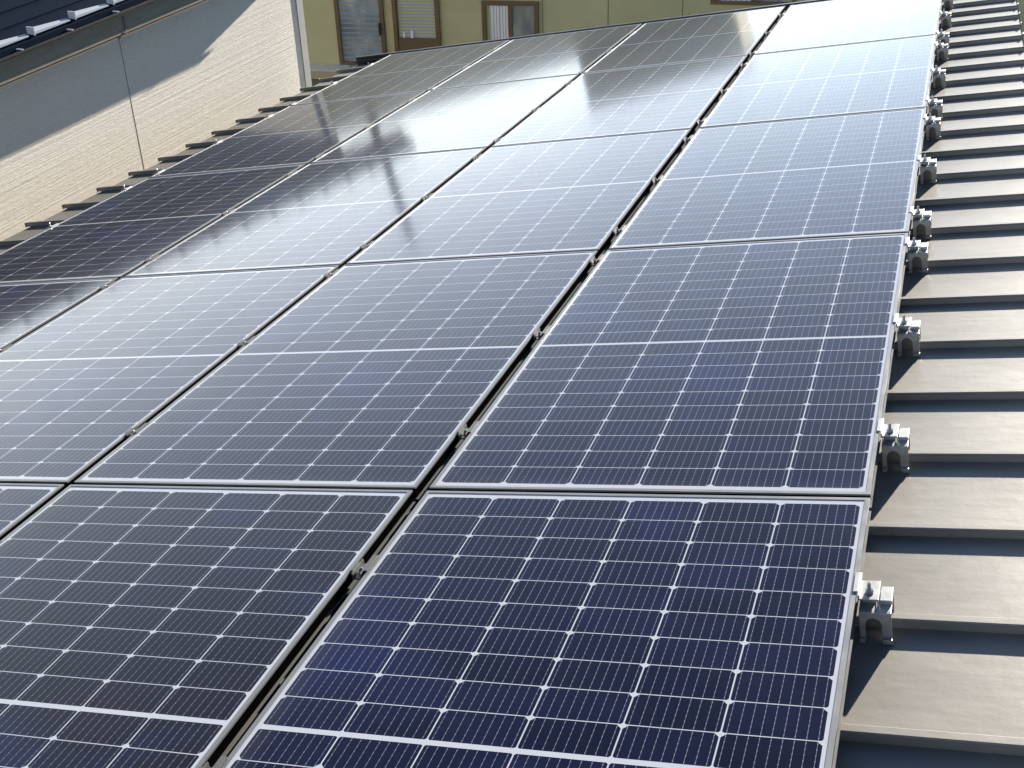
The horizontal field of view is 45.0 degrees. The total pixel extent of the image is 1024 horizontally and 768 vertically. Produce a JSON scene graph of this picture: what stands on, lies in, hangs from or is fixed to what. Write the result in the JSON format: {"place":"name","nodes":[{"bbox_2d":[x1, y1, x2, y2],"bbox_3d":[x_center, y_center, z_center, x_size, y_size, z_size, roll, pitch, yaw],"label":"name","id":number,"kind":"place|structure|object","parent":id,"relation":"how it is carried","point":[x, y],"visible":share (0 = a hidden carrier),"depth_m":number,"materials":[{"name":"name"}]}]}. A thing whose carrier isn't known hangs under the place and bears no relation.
{"place":"outdoors","nodes":[
{"label":"outdoors","id":0,"kind":"place"},
{"label":"ground","id":1,"kind":"structure","parent":0,"visible":0},
{"bbox_2d":[0,0,311,240],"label":"white house","id":2,"kind":"structure","parent":1,"relation":"on","point":[94,94],"depth_m":9.09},
{"bbox_2d":[302,0,1023,86],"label":"green house","id":3,"kind":"structure","parent":1,"relation":"on","point":[342,34],"depth_m":18.49,"materials":[{"name":"paint"}]},
{"bbox_2d":[333,0,386,64],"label":"door","id":4,"kind":"structure","parent":3,"relation":"in","point":[356,21],"depth_m":18.79,"materials":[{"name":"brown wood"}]},
{"bbox_2d":[391,0,441,51],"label":"window","id":5,"kind":"structure","parent":3,"relation":"in","point":[402,43],"depth_m":18.64,"materials":[{"name":"brown wood"}]},
{"bbox_2d":[481,0,538,40],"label":"window","id":6,"kind":"structure","parent":3,"relation":"in","point":[522,17],"depth_m":18.27,"materials":[{"name":"brown wood"}]},
{"bbox_2d":[710,0,795,5],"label":"window","id":7,"kind":"structure","parent":3,"relation":"in","point":[713,2],"depth_m":17.52,"materials":[{"name":"brown metal"}]},
{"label":"yard pavement","id":8,"kind":"structure","parent":0,"visible":0},
{"bbox_2d":[0,0,1023,767],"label":"metal roofed house","id":9,"kind":"structure","parent":8,"relation":"on","point":[938,682],"depth_m":2.99,"materials":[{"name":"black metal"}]},
{"bbox_2d":[0,344,12,351],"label":"roof clamp","id":10,"kind":"object","parent":9,"relation":"on","point":[3,348],"visible":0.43,"depth_m":4.72,"materials":[{"name":"grey metal"}]},
{"bbox_2d":[0,483,63,540],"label":"solar panel","id":11,"kind":"object","parent":9,"relation":"attached to","point":[20,503],"visible":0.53,"depth_m":3.43,"materials":[{"name":"blue"}]},
{"bbox_2d":[0,278,117,347],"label":"solar panel","id":12,"kind":"object","parent":9,"relation":"attached to","point":[26,309],"visible":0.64,"depth_m":5.22,"materials":[{"name":"blue"}]},
{"bbox_2d":[100,281,116,290],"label":"roof clamp","id":13,"kind":"object","parent":9,"relation":"on","point":[102,287],"visible":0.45,"depth_m":5.28,"materials":[{"name":"grey metal"}]},
{"bbox_2d":[125,423,148,438],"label":"roof clamp","id":14,"kind":"object","parent":9,"relation":"on","point":[130,432],"visible":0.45,"depth_m":3.75,"materials":[{"name":"grey metal"}]},
{"bbox_2d":[145,254,159,263],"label":"roof clamp","id":15,"kind":"object","parent":9,"relation":"on","point":[148,259],"visible":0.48,"depth_m":5.56,"materials":[{"name":"grey metal"}]},
{"bbox_2d":[0,164,305,283],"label":"solar panel","id":16,"kind":"object","parent":9,"relation":"attached to","point":[121,234],"visible":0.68,"depth_m":6.23,"materials":[{"name":"blue"}]},
{"bbox_2d":[0,265,338,488],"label":"solar panel","id":17,"kind":"object","parent":9,"relation":"attached to","point":[87,384],"visible":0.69,"depth_m":4.40,"materials":[{"name":"blue"}]},
{"bbox_2d":[0,484,414,767],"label":"solar panel","id":18,"kind":"object","parent":9,"relation":"attached to","point":[160,626],"visible":1,"depth_m":2.77,"materials":[{"name":"blue"}]},
{"bbox_2d":[198,756,226,767],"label":"roof clamp","id":19,"kind":"object","parent":9,"relation":"on","point":[220,762],"visible":1,"depth_m":2.24,"materials":[{"name":"grey metal"}]},
{"bbox_2d":[222,208,235,215],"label":"roof clamp","id":20,"kind":"object","parent":9,"relation":"on","point":[225,212],"visible":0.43,"depth_m":6.13,"materials":[{"name":"grey metal"}]},
{"bbox_2d":[237,336,256,348],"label":"roof clamp","id":21,"kind":"object","parent":9,"relation":"on","point":[241,343],"visible":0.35,"depth_m":4.32,"materials":[{"name":"grey metal"}]},
{"bbox_2d":[149,91,425,177],"bbox_3d":[-1.355,-1.584,7.828,1.063,0.036,1.762,-1,25,21],"label":"solar panel","id":22,"kind":"object","parent":9,"relation":"attached to","point":[306,134],"visible":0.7,"depth_m":7.71,"materials":[{"name":"grey"}]},
{"bbox_2d":[125,147,486,276],"bbox_3d":[-0.906,-0.839,5.936,1.063,0.036,1.762,-1,25,21],"label":"solar panel","id":23,"kind":"object","parent":9,"relation":"attached to","point":[339,213],"visible":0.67,"depth_m":5.78,"materials":[{"name":"grey"}]},
{"bbox_2d":[324,269,339,279],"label":"roof clamp","id":24,"kind":"object","parent":9,"relation":"on","point":[328,274],"visible":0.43,"depth_m":4.89,"materials":[{"name":"grey metal"}]},
{"bbox_2d":[74,251,597,499],"bbox_3d":[-0.455,-0.094,4.045,1.063,0.035,1.762,-1,25,21],"label":"solar panel","id":25,"kind":"object","parent":9,"relation":"attached to","point":[389,376],"visible":0.81,"depth_m":3.82,"materials":[{"name":"blue"}]},
{"bbox_2d":[344,555,377,599],"bbox_3d":[-0.335,0.453,2.803,0.062,0.092,0.106,-1,25,21],"label":"roof clamp","id":26,"kind":"object","parent":9,"relation":"on","point":[360,569],"visible":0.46,"depth_m":2.79,"materials":[{"name":"grey metal"}]},
{"bbox_2d":[360,241,374,250],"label":"roof clamp","id":27,"kind":"object","parent":9,"relation":"on","point":[363,246],"visible":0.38,"depth_m":5.17,"materials":[{"name":"grey metal"}]},
{"bbox_2d":[291,40,509,105],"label":"solar panel","id":28,"kind":"object","parent":9,"relation":"attached to","point":[415,71],"visible":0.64,"depth_m":9.23,"materials":[{"name":"grey"}]},
{"bbox_2d":[421,193,433,201],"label":"roof clamp","id":29,"kind":"object","parent":9,"relation":"on","point":[425,197],"visible":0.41,"depth_m":5.74,"materials":[{"name":"grey metal"}]},
{"bbox_2d":[311,74,578,162],"bbox_3d":[-0.340,-1.601,7.438,1.063,0.037,1.762,-1,25,21],"label":"solar panel","id":30,"kind":"object","parent":9,"relation":"attached to","point":[467,117],"visible":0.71,"depth_m":7.31,"materials":[{"name":"grey"}]},
{"bbox_2d":[452,421,478,455],"bbox_3d":[-0.121,0.164,3.372,0.062,0.092,0.106,-1,25,21],"label":"roof clamp","id":31,"kind":"object","parent":9,"relation":"on","point":[463,432],"visible":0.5,"depth_m":3.35,"materials":[{"name":"grey metal"}]},
{"bbox_2d":[346,129,690,264],"bbox_3d":[0.110,-0.856,5.547,1.063,0.036,1.762,-1,25,21],"label":"solar panel","id":32,"kind":"object","parent":9,"relation":"attached to","point":[578,195],"visible":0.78,"depth_m":5.38,"materials":[{"name":"blue"}]},
{"bbox_2d":[431,24,641,89],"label":"solar panel","id":33,"kind":"object","parent":9,"relation":"attached to","point":[563,54],"visible":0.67,"depth_m":8.84,"materials":[{"name":"grey"}]},
{"bbox_2d":[528,326,549,354],"bbox_3d":[0.093,-0.124,3.941,0.062,0.092,0.106,-1,25,21],"label":"roof clamp","id":34,"kind":"object","parent":9,"relation":"on","point":[538,334],"visible":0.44,"depth_m":3.92,"materials":[{"name":"grey metal"}]},
{"bbox_2d":[220,490,870,767],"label":"solar panel","id":35,"kind":"object","parent":9,"relation":"attached to","point":[474,629],"visible":1,"depth_m":2.40,"materials":[{"name":"blue"}]},
{"bbox_2d":[585,254,603,278],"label":"roof clamp","id":36,"kind":"object","parent":9,"relation":"on","point":[593,261],"visible":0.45,"depth_m":4.49,"materials":[{"name":"grey metal"}]},
{"bbox_2d":[609,225,625,246],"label":"roof clamp","id":37,"kind":"object","parent":9,"relation":"on","point":[616,231],"visible":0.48,"depth_m":4.77,"materials":[{"name":"grey metal"}]},
{"bbox_2d":[492,55,747,146],"bbox_3d":[0.673,-1.617,7.047,1.063,0.037,1.762,-1,25,21],"label":"solar panel","id":38,"kind":"object","parent":9,"relation":"attached to","point":[673,96],"visible":0.81,"depth_m":6.92,"materials":[{"name":"grey"}]},
{"bbox_2d":[648,175,662,194],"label":"roof clamp","id":39,"kind":"object","parent":9,"relation":"on","point":[654,180],"visible":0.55,"depth_m":5.34,"materials":[{"name":"grey metal"}]},
{"bbox_2d":[429,233,907,507],"bbox_3d":[0.572,-0.112,3.651,1.063,0.037,1.762,-1,25,21],"label":"solar panel","id":40,"kind":"object","parent":9,"relation":"attached to","point":[759,368],"visible":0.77,"depth_m":3.41,"materials":[{"name":"blue"}]},
{"bbox_2d":[583,6,784,72],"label":"solar panel","id":41,"kind":"object","parent":9,"relation":"attached to","point":[725,35],"visible":0.87,"depth_m":8.44,"materials":[{"name":"grey"}]},
{"bbox_2d":[680,135,692,152],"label":"roof clamp","id":42,"kind":"object","parent":9,"relation":"on","point":[685,140],"visible":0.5,"depth_m":5.91,"materials":[{"name":"grey metal"}]},
{"bbox_2d":[693,118,705,134],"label":"roof clamp","id":43,"kind":"object","parent":9,"relation":"on","point":[699,122],"visible":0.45,"depth_m":6.20,"materials":[{"name":"grey metal"}]},
{"bbox_2d":[717,88,727,102],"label":"roof clamp","id":44,"kind":"object","parent":9,"relation":"on","point":[722,91],"visible":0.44,"depth_m":6.76,"materials":[{"name":"grey metal"}]},
{"bbox_2d":[737,62,747,75],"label":"roof clamp","id":45,"kind":"object","parent":9,"relation":"on","point":[742,65],"visible":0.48,"depth_m":7.33,"materials":[{"name":"grey metal"}]},
{"bbox_2d":[609,107,925,249],"bbox_3d":[1.137,-0.873,5.152,1.063,0.037,1.762,-1,25,21],"label":"solar panel","id":46,"kind":"object","parent":9,"relation":"attached to","point":[837,176],"visible":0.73,"depth_m":4.97,"materials":[{"name":"blue"}]},
{"bbox_2d":[699,34,936,127],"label":"solar panel","id":47,"kind":"object","parent":9,"relation":"attached to","point":[872,76],"visible":0.8,"depth_m":6.51,"materials":[{"name":"blue"}]},
{"bbox_2d":[754,0,942,53],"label":"solar panel","id":48,"kind":"object","parent":9,"relation":"attached to","point":[819,24],"visible":0.77,"depth_m":7.97,"materials":[{"name":"grey"}]},
{"bbox_2d":[853,572,894,644],"bbox_3d":[0.702,0.429,2.403,0.072,0.106,0.109,-1,25,21],"label":"roof clamp","id":49,"kind":"object","parent":9,"relation":"on","point":[876,608],"visible":1,"depth_m":2.38,"materials":[{"name":"metal"}]},
{"bbox_2d":[877,418,909,472],"bbox_3d":[0.916,0.140,2.972,0.072,0.106,0.109,-1,25,21],"label":"roof clamp","id":50,"kind":"object","parent":9,"relation":"on","point":[895,446],"visible":0.98,"depth_m":2.95,"materials":[{"name":"metal"}]},
{"bbox_2d":[893,313,920,356],"bbox_3d":[1.130,-0.149,3.541,0.072,0.106,0.109,-1,25,21],"label":"roof clamp","id":51,"kind":"object","parent":9,"relation":"on","point":[908,334],"visible":1,"depth_m":3.52,"materials":[{"name":"metal"}]},
{"bbox_2d":[905,237,928,272],"bbox_3d":[1.344,-0.438,4.110,0.072,0.106,0.109,-1,25,21],"label":"roof clamp","id":52,"kind":"object","parent":9,"relation":"on","point":[918,255],"visible":1,"depth_m":4.08,"materials":[{"name":"metal"}]},
{"bbox_2d":[909,206,931,239],"bbox_3d":[1.451,-0.582,4.394,0.072,0.106,0.109,-1,25,21],"label":"roof clamp","id":53,"kind":"object","parent":9,"relation":"on","point":[922,222],"visible":0.92,"depth_m":4.37,"materials":[{"name":"metal"}]},
{"bbox_2d":[917,154,936,183],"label":"roof clamp","id":54,"kind":"object","parent":9,"relation":"on","point":[928,168],"visible":1,"depth_m":4.94,"materials":[{"name":"metal"}]},
{"bbox_2d":[923,113,940,139],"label":"roof clamp","id":55,"kind":"object","parent":9,"relation":"on","point":[933,125],"visible":1,"depth_m":5.51,"materials":[{"name":"metal"}]},
{"bbox_2d":[926,96,942,119],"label":"roof clamp","id":56,"kind":"object","parent":9,"relation":"on","point":[935,107],"visible":0.88,"depth_m":5.79,"materials":[{"name":"metal"}]},
{"bbox_2d":[930,65,945,88],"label":"roof clamp","id":57,"kind":"object","parent":9,"relation":"on","point":[939,77],"visible":1,"depth_m":6.36,"materials":[{"name":"metal"}]},
{"bbox_2d":[934,40,947,60],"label":"roof clamp","id":58,"kind":"object","parent":9,"relation":"on","point":[942,50],"visible":1,"depth_m":6.93,"materials":[{"name":"metal"}]},
{"bbox_2d":[936,29,948,47],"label":"roof clamp","id":59,"kind":"object","parent":9,"relation":"on","point":[943,37],"visible":0.81,"depth_m":7.21,"materials":[{"name":"metal"}]},
{"bbox_2d":[939,9,950,27],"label":"roof clamp","id":60,"kind":"object","parent":9,"relation":"on","point":[945,18],"visible":1,"depth_m":7.78,"materials":[{"name":"metal"}]},
{"bbox_2d":[943,0,952,8],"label":"roof clamp","id":61,"kind":"object","parent":9,"relation":"on","point":[947,3],"visible":0.96,"depth_m":8.35,"materials":[{"name":"metal"}]}
]}

